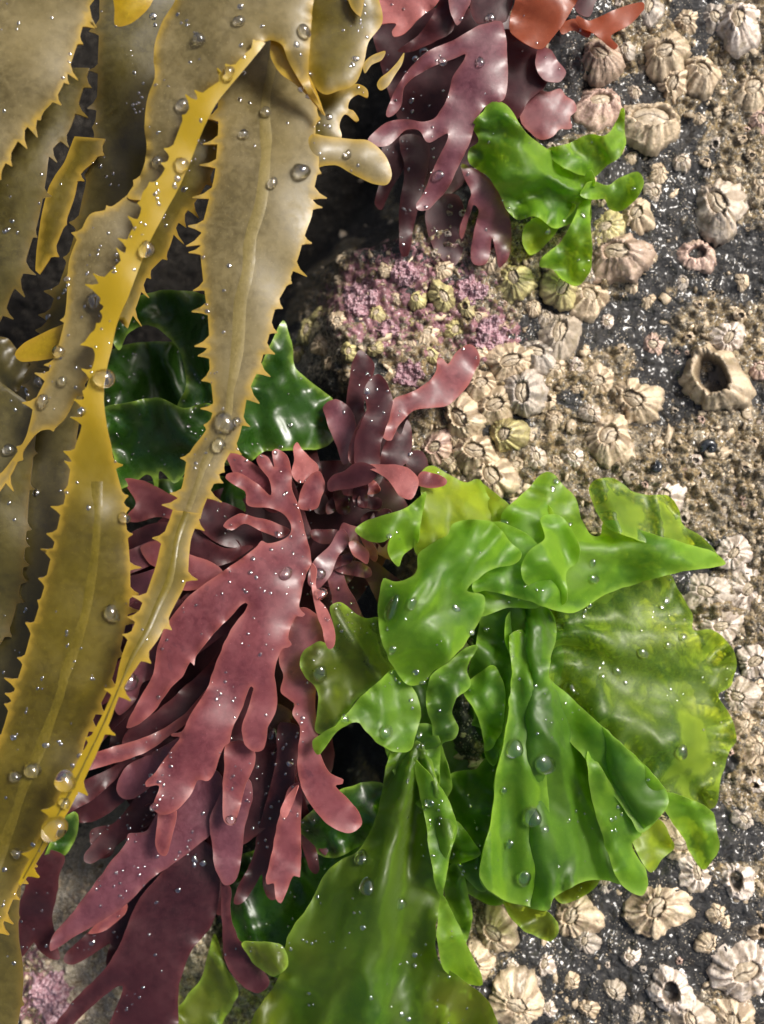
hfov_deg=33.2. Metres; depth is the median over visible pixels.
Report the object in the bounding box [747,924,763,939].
barnacle
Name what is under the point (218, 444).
water droplet
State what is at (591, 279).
barnacle
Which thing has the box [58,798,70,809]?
water droplet
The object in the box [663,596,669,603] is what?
water droplet
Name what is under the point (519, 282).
barnacle
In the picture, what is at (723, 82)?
young barnacle
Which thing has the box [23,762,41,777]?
water droplet
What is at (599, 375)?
barnacle
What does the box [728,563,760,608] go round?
barnacle
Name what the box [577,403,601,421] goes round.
barnacle
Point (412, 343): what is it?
barnacle
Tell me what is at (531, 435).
barnacle
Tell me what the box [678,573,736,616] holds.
barnacle
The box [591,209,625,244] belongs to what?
barnacle
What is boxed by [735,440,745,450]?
young barnacle
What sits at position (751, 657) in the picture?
barnacle
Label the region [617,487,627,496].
young barnacle
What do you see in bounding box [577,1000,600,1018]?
barnacle
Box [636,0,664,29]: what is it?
barnacle
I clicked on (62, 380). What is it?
water droplet
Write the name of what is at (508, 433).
barnacle
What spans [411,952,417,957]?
water droplet
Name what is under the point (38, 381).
water droplet
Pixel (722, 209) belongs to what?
barnacle
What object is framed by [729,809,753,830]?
barnacle
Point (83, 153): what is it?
wrack frond
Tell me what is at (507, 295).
barnacle
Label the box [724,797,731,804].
young barnacle
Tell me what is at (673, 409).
young barnacle
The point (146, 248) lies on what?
water droplet
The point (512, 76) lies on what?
red seaweed
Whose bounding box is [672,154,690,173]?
barnacle
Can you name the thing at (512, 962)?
barnacle
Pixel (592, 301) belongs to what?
barnacle
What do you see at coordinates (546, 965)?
barnacle
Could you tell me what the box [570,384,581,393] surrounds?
barnacle
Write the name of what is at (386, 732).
water droplet
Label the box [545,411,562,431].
barnacle
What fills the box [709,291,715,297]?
young barnacle
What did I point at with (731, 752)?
young barnacle
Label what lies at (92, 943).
water droplet
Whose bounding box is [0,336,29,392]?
wrack frond
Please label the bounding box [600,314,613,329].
barnacle
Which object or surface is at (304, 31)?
water droplet
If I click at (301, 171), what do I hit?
water droplet
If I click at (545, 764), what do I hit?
water droplet
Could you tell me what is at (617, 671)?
water droplet
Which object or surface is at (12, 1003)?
wrack frond
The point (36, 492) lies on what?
water droplet
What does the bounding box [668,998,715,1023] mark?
barnacle
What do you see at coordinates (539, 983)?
barnacle
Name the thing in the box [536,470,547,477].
barnacle
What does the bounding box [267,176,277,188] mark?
water droplet
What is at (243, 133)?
water droplet
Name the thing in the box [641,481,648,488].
young barnacle
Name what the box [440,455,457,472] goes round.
barnacle
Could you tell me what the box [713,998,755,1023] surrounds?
barnacle
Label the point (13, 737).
water droplet
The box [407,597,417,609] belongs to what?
water droplet
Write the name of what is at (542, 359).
barnacle
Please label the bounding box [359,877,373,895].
water droplet
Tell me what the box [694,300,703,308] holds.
young barnacle
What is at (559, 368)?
barnacle
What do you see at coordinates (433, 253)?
young barnacle
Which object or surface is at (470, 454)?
barnacle
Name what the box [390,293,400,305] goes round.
barnacle
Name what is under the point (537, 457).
barnacle
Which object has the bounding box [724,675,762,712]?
barnacle
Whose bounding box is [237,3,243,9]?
water droplet
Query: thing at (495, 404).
barnacle
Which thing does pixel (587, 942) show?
barnacle
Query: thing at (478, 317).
barnacle
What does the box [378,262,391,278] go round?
barnacle
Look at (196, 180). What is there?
wrack frond
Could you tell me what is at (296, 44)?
water droplet
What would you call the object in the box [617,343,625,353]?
young barnacle
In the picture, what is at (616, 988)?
barnacle
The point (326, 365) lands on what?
barnacle
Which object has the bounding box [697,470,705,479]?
young barnacle
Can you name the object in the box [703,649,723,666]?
barnacle
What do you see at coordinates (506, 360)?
barnacle
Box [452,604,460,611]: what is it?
water droplet
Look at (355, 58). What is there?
water droplet
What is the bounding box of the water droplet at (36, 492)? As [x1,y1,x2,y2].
[33,489,39,496]
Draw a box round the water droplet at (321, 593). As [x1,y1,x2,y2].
[315,588,327,599]
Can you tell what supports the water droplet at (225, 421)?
on the wrack frond at (252, 226)
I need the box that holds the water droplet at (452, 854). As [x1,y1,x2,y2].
[450,849,454,858]
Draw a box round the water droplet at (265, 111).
[260,106,270,116]
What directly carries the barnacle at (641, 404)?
on the rock
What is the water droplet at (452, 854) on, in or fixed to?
on the sea lettuce at (338, 981)
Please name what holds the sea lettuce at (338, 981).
on the rock
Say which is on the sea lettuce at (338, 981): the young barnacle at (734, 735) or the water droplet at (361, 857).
the water droplet at (361, 857)
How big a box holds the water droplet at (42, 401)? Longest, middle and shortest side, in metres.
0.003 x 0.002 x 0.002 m
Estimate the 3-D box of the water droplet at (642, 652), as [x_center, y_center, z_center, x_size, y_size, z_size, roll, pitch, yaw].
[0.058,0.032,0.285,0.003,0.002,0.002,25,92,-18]
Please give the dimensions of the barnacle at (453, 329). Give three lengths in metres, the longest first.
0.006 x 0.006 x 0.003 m
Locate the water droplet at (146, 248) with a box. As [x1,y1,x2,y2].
[138,240,154,257]
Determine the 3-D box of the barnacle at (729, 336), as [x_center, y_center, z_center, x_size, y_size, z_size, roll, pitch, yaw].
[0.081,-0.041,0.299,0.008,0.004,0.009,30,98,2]
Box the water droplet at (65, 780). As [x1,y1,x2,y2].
[54,769,76,791]
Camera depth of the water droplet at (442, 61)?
0.28 m
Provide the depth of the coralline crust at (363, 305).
0.30 m
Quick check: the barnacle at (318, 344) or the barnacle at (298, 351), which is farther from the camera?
the barnacle at (298, 351)
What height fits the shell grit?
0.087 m
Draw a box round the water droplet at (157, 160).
[152,155,163,166]
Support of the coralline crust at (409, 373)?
on the rock
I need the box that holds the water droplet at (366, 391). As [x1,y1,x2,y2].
[364,388,369,394]
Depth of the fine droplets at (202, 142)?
0.28 m
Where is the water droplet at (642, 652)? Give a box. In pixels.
[637,648,648,657]
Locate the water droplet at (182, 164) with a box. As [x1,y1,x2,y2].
[175,157,188,172]
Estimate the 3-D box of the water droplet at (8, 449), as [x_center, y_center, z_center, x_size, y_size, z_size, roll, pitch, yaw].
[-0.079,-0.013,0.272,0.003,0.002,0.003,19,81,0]
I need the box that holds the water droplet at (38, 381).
[33,376,43,387]
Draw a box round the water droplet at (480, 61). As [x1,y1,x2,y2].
[476,56,484,67]
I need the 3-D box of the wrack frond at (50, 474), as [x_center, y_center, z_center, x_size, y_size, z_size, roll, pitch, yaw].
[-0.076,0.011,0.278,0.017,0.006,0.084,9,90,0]
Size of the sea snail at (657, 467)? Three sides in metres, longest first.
0.003 x 0.003 x 0.003 m
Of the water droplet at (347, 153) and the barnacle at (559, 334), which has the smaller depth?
the water droplet at (347, 153)
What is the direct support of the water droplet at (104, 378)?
on the wrack frond at (85, 580)
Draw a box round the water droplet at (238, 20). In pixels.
[232,15,244,25]
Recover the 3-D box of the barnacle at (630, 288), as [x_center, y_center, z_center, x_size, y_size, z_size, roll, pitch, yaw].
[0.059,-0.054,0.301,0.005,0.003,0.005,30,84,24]
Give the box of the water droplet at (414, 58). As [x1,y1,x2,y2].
[412,56,417,61]
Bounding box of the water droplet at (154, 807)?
[150,803,158,811]
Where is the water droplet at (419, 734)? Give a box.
[417,732,422,738]
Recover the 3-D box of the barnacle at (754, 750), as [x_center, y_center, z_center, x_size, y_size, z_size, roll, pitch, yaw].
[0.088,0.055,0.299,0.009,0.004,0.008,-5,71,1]
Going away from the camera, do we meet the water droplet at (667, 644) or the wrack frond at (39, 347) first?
the wrack frond at (39, 347)
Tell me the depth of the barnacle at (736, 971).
0.30 m
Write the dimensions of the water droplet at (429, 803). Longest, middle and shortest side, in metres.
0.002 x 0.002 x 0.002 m
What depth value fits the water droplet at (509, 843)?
0.28 m
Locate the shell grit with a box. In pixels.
[21,0,763,1023]
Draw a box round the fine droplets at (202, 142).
[0,0,727,1023]
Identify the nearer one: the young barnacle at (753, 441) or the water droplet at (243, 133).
the water droplet at (243, 133)
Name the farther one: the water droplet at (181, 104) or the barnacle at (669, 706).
the barnacle at (669, 706)
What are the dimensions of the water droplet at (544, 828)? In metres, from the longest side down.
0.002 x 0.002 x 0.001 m
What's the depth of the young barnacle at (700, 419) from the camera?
0.30 m
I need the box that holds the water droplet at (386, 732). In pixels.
[380,725,392,739]
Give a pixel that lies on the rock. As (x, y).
(350, 208)
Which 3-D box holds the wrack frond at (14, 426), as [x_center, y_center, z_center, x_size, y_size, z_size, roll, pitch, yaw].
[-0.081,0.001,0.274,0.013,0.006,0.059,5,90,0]
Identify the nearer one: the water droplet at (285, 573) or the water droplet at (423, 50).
the water droplet at (285, 573)
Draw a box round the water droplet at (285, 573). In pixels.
[279,567,291,579]
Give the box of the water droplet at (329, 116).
[326,113,332,119]
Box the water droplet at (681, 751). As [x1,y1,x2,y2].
[675,744,687,759]
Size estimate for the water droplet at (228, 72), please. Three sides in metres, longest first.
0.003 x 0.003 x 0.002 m
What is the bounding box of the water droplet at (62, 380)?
[57,376,67,385]
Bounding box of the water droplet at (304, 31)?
[298,23,310,37]
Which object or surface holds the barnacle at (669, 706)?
on the rock
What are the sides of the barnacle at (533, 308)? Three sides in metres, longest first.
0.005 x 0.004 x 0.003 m
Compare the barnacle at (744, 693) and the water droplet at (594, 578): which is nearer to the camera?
the water droplet at (594, 578)
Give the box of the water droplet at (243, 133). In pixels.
[239,129,248,138]
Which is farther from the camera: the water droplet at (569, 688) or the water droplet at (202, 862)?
the water droplet at (202, 862)
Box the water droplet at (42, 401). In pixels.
[37,394,48,408]
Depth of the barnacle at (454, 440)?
0.30 m
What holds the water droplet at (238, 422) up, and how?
on the wrack frond at (252, 226)
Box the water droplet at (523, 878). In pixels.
[516,870,530,886]
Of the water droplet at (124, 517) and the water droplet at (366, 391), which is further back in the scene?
the water droplet at (366, 391)
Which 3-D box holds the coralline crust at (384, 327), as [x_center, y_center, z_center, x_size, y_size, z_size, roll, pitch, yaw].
[0.002,-0.042,0.299,0.006,0.006,0.006,0,90,0]
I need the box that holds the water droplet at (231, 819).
[226,815,236,824]
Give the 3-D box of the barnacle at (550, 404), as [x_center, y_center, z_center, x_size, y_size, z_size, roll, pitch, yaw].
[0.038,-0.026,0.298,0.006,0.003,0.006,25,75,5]
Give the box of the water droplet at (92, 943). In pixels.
[89,940,94,945]
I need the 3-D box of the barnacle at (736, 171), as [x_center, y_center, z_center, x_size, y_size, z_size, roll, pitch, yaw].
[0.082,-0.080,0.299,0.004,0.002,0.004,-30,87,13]
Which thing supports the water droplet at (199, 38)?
on the wrack frond at (176, 48)
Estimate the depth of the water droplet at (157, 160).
0.25 m
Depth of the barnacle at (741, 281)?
0.30 m
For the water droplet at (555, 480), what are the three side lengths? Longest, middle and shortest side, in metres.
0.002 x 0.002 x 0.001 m
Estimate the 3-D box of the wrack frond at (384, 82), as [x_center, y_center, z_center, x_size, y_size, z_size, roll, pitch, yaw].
[0.000,-0.096,0.279,0.009,0.001,0.009,0,90,0]
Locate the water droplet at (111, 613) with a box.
[104,604,119,622]
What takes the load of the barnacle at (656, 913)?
on the rock
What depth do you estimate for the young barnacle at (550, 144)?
0.30 m
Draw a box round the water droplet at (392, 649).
[388,645,397,654]
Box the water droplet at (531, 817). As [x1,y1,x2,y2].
[521,806,541,827]
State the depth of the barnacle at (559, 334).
0.30 m
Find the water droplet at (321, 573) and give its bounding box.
[316,568,325,579]
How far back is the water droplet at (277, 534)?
0.28 m
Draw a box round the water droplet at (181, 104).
[175,98,188,111]
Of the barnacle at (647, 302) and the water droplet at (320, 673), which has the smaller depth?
the water droplet at (320, 673)
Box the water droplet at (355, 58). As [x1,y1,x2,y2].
[352,56,359,61]
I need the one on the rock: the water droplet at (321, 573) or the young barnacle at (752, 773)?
the young barnacle at (752, 773)
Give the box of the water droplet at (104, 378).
[93,369,115,387]
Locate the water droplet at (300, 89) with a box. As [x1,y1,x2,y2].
[298,86,303,92]
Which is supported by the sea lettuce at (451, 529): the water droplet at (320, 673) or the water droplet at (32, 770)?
the water droplet at (320, 673)
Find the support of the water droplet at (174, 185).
on the wrack frond at (85, 580)
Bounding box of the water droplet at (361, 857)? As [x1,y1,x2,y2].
[354,849,367,865]
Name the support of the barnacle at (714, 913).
on the rock
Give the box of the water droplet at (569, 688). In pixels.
[563,682,575,696]
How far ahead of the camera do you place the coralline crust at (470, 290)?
0.30 m
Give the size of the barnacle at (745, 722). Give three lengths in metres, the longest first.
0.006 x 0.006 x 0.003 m
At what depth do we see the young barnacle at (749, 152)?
0.30 m
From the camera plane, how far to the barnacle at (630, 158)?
0.30 m
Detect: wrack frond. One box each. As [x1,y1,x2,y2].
[0,0,96,179]
[0,0,324,490]
[0,39,264,934]
[0,68,91,320]
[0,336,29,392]
[0,367,82,733]
[0,382,37,643]
[0,886,24,1023]
[15,324,63,361]
[16,0,174,399]
[18,40,391,885]
[35,136,105,273]
[113,0,152,26]
[119,120,217,327]
[309,0,382,94]
[315,84,367,137]
[363,51,403,90]
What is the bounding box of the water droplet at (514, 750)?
[506,738,522,758]
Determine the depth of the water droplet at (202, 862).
0.29 m
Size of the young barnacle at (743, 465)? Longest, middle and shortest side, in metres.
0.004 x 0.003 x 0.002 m
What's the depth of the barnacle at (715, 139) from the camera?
0.30 m
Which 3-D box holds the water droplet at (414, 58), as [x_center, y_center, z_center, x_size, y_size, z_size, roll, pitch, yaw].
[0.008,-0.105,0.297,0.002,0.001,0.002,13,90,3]
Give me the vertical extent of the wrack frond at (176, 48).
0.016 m
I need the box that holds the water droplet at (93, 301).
[86,292,100,310]
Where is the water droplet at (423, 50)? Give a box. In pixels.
[419,47,428,55]
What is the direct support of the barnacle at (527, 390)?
on the rock
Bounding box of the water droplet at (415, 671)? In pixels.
[412,669,418,674]
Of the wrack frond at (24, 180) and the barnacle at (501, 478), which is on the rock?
the barnacle at (501, 478)
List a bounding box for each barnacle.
[292,342,303,363]
[295,315,312,345]
[309,333,327,356]
[311,306,323,320]
[323,356,331,370]
[328,311,346,331]
[334,275,342,285]
[341,342,357,361]
[367,341,383,356]
[369,305,385,322]
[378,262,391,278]
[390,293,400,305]
[405,338,415,345]
[408,290,427,311]
[408,318,418,325]
[418,326,438,346]
[421,428,452,465]
[426,347,438,364]
[427,279,455,312]
[431,250,435,257]
[432,261,454,279]
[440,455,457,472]
[442,320,463,337]
[443,390,486,438]
[444,231,450,236]
[450,436,460,446]
[452,434,499,475]
[456,297,474,318]
[466,370,496,402]
[466,458,521,497]
[466,938,495,985]
[473,345,487,357]
[475,311,487,322]
[475,904,519,952]
[477,385,513,424]
[480,248,508,275]
[485,342,533,379]
[488,965,544,1023]
[489,418,529,451]
[495,285,513,304]
[498,323,509,334]
[500,265,537,300]
[504,368,548,418]
[506,958,518,966]
[510,456,522,472]
[516,224,523,230]
[521,340,555,374]
[525,300,540,317]
[528,427,537,441]
[528,446,546,468]
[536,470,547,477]
[537,309,553,328]
[537,313,582,360]
[537,976,541,987]
[538,952,556,976]
[539,269,577,311]
[539,433,546,441]
[541,392,556,412]
[543,999,557,1017]
[544,359,565,378]
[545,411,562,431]
[546,142,554,147]
[552,455,563,467]
[555,895,604,937]
[561,448,583,467]
[564,971,579,989]
[569,283,609,322]
[569,357,583,371]
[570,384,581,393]
[572,86,622,131]
[573,612,621,657]
[574,930,601,953]
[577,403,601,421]
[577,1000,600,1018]
[581,39,625,87]
[584,267,594,283]
[584,413,635,469]
[586,362,613,394]
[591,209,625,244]
[591,232,656,285]
[596,199,605,206]
[598,880,611,894]
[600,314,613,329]
[602,978,626,1000]
[604,961,609,967]
[614,378,664,425]
[615,0,622,6]
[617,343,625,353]
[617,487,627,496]
[619,947,641,966]
[620,41,635,61]
[621,885,696,939]
[622,197,655,235]
[622,471,636,483]
[624,102,680,156]
[624,151,637,165]
[625,283,637,294]
[627,85,641,98]
[628,1005,644,1023]
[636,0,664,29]
[639,965,646,972]
[641,294,655,309]
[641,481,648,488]
[643,30,691,83]
[643,182,661,202]
[643,331,667,355]
[645,964,696,1012]
[648,678,695,723]
[651,162,668,184]
[651,482,686,515]
[655,69,687,103]
[661,818,691,860]
[662,630,702,669]
[664,451,672,458]
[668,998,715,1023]
[671,407,678,413]
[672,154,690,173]
[673,741,682,747]
[674,9,697,35]
[676,511,689,524]
[676,956,682,964]
[677,239,716,274]
[677,275,688,290]
[678,341,756,412]
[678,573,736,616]
[678,704,724,741]
[678,856,713,893]
[683,331,694,341]
[684,55,722,100]
[688,454,702,467]
[693,112,705,124]
[693,932,716,953]
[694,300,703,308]
[695,178,748,247]
[697,416,704,423]
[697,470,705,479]
[698,157,710,167]
[698,610,743,650]
[703,3,726,34]
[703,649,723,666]
[705,903,725,923]
[706,939,763,1001]
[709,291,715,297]
[709,321,744,351]
[710,137,720,151]
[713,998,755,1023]
[714,533,752,569]
[715,2,760,58]
[719,78,726,85]
[720,506,727,517]
[720,915,732,928]
[722,863,755,900]
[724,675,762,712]
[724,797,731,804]
[725,749,733,755]
[726,164,741,176]
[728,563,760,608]
[729,61,735,70]
[729,733,739,744]
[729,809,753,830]
[731,486,737,495]
[731,713,754,735]
[732,309,746,323]
[733,73,763,112]
[734,274,748,291]
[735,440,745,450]
[736,643,763,678]
[737,135,747,143]
[738,461,750,473]
[742,735,763,765]
[745,149,755,160]
[747,775,763,792]
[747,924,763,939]
[748,110,763,134]
[748,437,758,447]
[749,361,763,380]
[749,770,757,775]
[750,172,763,195]
[754,678,763,686]
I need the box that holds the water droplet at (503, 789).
[500,786,507,793]
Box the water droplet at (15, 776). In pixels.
[9,770,21,782]
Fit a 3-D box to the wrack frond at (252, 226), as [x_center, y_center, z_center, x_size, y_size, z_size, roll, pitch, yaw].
[-0.033,-0.010,0.258,0.041,0.016,0.183,13,90,0]
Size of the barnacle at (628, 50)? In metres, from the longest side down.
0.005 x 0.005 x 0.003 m
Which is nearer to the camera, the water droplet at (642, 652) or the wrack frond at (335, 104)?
the wrack frond at (335, 104)
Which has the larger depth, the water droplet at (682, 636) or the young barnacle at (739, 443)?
the young barnacle at (739, 443)
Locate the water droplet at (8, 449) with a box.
[2,443,15,455]
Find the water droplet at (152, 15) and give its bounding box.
[149,12,156,19]
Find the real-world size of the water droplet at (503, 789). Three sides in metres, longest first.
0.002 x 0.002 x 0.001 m
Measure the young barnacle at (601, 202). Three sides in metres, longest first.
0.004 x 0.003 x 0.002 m
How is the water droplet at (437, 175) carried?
on the red seaweed at (512, 76)
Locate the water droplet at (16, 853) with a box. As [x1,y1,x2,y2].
[10,848,21,859]
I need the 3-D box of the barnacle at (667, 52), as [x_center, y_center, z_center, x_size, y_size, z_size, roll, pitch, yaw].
[0.066,-0.107,0.299,0.012,0.007,0.013,-19,77,13]
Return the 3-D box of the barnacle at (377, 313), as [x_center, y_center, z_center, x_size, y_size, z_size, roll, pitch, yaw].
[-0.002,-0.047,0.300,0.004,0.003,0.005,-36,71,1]
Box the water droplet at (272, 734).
[267,727,276,739]
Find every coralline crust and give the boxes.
[27,969,74,1023]
[342,275,378,317]
[376,318,399,340]
[390,258,419,286]
[391,359,424,387]
[455,274,488,305]
[472,314,510,350]
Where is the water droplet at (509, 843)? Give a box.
[505,839,513,849]
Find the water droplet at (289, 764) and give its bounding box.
[286,761,293,766]
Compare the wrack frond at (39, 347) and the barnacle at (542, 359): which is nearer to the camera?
the wrack frond at (39, 347)
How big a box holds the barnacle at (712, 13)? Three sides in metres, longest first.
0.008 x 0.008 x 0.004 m
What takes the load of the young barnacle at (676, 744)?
on the rock
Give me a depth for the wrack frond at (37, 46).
0.25 m
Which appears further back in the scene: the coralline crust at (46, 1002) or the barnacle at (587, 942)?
the coralline crust at (46, 1002)
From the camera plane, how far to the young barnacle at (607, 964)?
0.30 m
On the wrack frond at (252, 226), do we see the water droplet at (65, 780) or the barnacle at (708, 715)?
the water droplet at (65, 780)
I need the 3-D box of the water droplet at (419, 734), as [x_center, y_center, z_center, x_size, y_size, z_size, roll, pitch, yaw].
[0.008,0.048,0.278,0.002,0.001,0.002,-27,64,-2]
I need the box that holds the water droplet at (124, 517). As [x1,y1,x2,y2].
[118,512,130,522]
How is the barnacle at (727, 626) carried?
on the rock
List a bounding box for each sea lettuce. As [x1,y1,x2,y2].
[44,740,497,1023]
[104,290,333,513]
[300,466,736,941]
[468,101,643,285]
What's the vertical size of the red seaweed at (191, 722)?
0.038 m
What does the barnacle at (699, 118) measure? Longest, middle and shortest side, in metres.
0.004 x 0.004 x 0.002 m
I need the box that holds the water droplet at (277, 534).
[274,531,279,537]
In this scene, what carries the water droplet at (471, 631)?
on the sea lettuce at (451, 529)
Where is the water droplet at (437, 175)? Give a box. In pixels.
[432,170,443,180]
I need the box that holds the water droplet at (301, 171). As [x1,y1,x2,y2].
[293,163,310,178]
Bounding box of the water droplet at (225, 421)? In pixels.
[215,411,235,432]
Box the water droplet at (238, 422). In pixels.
[234,417,241,426]
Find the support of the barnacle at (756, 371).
on the rock
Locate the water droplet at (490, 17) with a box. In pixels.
[485,13,495,22]
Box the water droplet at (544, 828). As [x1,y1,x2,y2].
[541,825,548,832]
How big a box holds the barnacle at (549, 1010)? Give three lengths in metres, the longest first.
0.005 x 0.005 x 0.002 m
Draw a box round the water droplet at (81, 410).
[77,407,86,413]
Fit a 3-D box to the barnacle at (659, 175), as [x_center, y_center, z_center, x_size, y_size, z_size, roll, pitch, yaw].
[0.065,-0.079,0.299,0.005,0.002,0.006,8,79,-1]
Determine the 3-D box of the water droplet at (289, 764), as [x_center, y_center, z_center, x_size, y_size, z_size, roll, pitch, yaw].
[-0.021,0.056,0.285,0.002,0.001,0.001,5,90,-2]
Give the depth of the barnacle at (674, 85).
0.30 m
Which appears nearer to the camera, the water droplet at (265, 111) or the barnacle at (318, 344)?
the water droplet at (265, 111)
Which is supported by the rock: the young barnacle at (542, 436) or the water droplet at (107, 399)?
the young barnacle at (542, 436)
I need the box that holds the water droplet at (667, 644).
[664,641,671,648]
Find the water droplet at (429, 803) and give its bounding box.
[425,798,434,807]
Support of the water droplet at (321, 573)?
on the red seaweed at (191, 722)
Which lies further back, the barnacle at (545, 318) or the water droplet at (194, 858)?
the barnacle at (545, 318)
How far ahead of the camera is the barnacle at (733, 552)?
0.30 m
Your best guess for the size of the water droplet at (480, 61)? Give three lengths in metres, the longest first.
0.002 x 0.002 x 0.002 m
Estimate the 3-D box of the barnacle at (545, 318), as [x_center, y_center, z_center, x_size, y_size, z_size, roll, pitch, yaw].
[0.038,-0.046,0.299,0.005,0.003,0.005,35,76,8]
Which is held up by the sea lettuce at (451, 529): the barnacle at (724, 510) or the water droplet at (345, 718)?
the water droplet at (345, 718)
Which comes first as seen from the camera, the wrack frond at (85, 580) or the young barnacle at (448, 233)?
the wrack frond at (85, 580)
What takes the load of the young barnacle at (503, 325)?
on the rock
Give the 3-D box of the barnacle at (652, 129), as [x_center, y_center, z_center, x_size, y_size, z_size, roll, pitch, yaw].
[0.062,-0.091,0.298,0.016,0.008,0.014,4,75,2]
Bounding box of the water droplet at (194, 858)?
[191,855,197,862]
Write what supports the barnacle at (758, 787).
on the rock
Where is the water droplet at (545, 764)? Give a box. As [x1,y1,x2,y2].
[535,754,555,773]
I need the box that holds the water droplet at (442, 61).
[439,57,446,66]
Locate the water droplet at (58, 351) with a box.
[52,345,65,357]
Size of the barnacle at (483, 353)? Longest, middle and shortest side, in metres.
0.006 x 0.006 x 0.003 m
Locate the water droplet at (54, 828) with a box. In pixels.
[40,816,67,841]
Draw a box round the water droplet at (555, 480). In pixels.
[553,478,558,483]
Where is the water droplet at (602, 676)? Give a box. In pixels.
[599,673,605,679]
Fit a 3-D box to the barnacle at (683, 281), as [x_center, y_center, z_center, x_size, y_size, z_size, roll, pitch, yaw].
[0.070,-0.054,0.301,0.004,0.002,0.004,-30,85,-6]
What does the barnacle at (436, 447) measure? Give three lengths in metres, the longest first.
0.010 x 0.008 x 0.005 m
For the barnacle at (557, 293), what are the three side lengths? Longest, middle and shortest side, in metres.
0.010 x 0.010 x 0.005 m
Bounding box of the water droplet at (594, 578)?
[589,574,599,583]
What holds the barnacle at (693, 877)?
on the rock
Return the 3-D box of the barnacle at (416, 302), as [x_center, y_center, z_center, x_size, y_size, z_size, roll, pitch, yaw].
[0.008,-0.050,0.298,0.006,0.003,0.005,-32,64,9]
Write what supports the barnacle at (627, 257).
on the rock
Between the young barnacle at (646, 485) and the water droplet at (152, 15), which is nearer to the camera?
the water droplet at (152, 15)
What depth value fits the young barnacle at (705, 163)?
0.30 m
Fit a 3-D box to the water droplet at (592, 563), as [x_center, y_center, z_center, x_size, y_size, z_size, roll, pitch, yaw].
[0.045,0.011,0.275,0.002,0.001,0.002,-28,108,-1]
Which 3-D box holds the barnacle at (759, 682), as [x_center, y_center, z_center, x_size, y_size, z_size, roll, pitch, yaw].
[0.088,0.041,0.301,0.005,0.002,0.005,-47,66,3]
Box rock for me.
[0,0,763,1023]
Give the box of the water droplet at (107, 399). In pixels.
[104,394,110,406]
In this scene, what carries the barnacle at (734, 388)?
on the rock
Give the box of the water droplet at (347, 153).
[344,149,351,157]
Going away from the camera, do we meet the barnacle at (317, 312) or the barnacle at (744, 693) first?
the barnacle at (744, 693)
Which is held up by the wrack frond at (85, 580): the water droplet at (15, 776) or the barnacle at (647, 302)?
the water droplet at (15, 776)
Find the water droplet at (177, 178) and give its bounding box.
[174,175,180,181]
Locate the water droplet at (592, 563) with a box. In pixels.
[589,559,595,567]
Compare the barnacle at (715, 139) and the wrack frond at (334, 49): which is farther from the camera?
the barnacle at (715, 139)
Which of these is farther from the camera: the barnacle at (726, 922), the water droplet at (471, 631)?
the barnacle at (726, 922)
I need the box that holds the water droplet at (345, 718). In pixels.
[341,714,348,722]
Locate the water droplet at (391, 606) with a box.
[383,594,398,620]
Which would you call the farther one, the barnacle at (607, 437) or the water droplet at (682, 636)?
the barnacle at (607, 437)
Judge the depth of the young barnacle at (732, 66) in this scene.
0.30 m
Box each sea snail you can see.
[651,460,662,472]
[697,439,716,452]
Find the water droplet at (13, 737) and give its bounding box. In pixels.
[10,735,16,740]
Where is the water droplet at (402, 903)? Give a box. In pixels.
[397,897,406,909]
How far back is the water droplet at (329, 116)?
0.27 m
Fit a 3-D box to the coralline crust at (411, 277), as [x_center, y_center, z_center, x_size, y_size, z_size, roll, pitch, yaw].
[0.005,-0.056,0.299,0.008,0.006,0.007,0,90,0]
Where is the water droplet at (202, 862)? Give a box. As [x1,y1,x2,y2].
[199,860,206,865]
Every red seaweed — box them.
[19,344,479,1023]
[368,0,644,267]
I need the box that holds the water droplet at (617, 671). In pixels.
[613,667,621,674]
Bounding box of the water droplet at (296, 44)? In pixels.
[294,41,299,47]
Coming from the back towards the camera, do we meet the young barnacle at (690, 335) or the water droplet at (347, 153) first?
the young barnacle at (690, 335)
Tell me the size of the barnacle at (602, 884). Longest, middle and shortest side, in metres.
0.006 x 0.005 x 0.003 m
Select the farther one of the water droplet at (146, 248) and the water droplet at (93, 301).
the water droplet at (93, 301)
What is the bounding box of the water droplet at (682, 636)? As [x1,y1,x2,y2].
[679,633,686,640]
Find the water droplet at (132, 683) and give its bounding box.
[124,673,138,690]
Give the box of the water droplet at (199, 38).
[193,32,205,44]
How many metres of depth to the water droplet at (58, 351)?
0.26 m
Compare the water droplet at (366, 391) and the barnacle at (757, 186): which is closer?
the water droplet at (366, 391)
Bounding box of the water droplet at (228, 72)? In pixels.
[222,66,234,80]
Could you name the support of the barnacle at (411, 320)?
on the rock
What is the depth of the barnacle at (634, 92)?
0.30 m
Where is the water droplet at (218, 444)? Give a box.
[212,437,225,451]
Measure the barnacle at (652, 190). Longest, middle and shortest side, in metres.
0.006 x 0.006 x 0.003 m
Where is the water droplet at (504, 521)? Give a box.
[499,519,508,524]
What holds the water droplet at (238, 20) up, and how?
on the wrack frond at (176, 48)
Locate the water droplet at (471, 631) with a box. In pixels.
[469,629,474,634]
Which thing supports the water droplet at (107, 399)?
on the sea lettuce at (158, 429)
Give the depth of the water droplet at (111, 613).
0.26 m
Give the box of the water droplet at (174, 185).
[172,182,177,188]
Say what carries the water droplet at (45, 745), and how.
on the wrack frond at (85, 580)
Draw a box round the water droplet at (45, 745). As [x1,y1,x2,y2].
[42,743,49,747]
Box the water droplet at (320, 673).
[313,666,327,682]

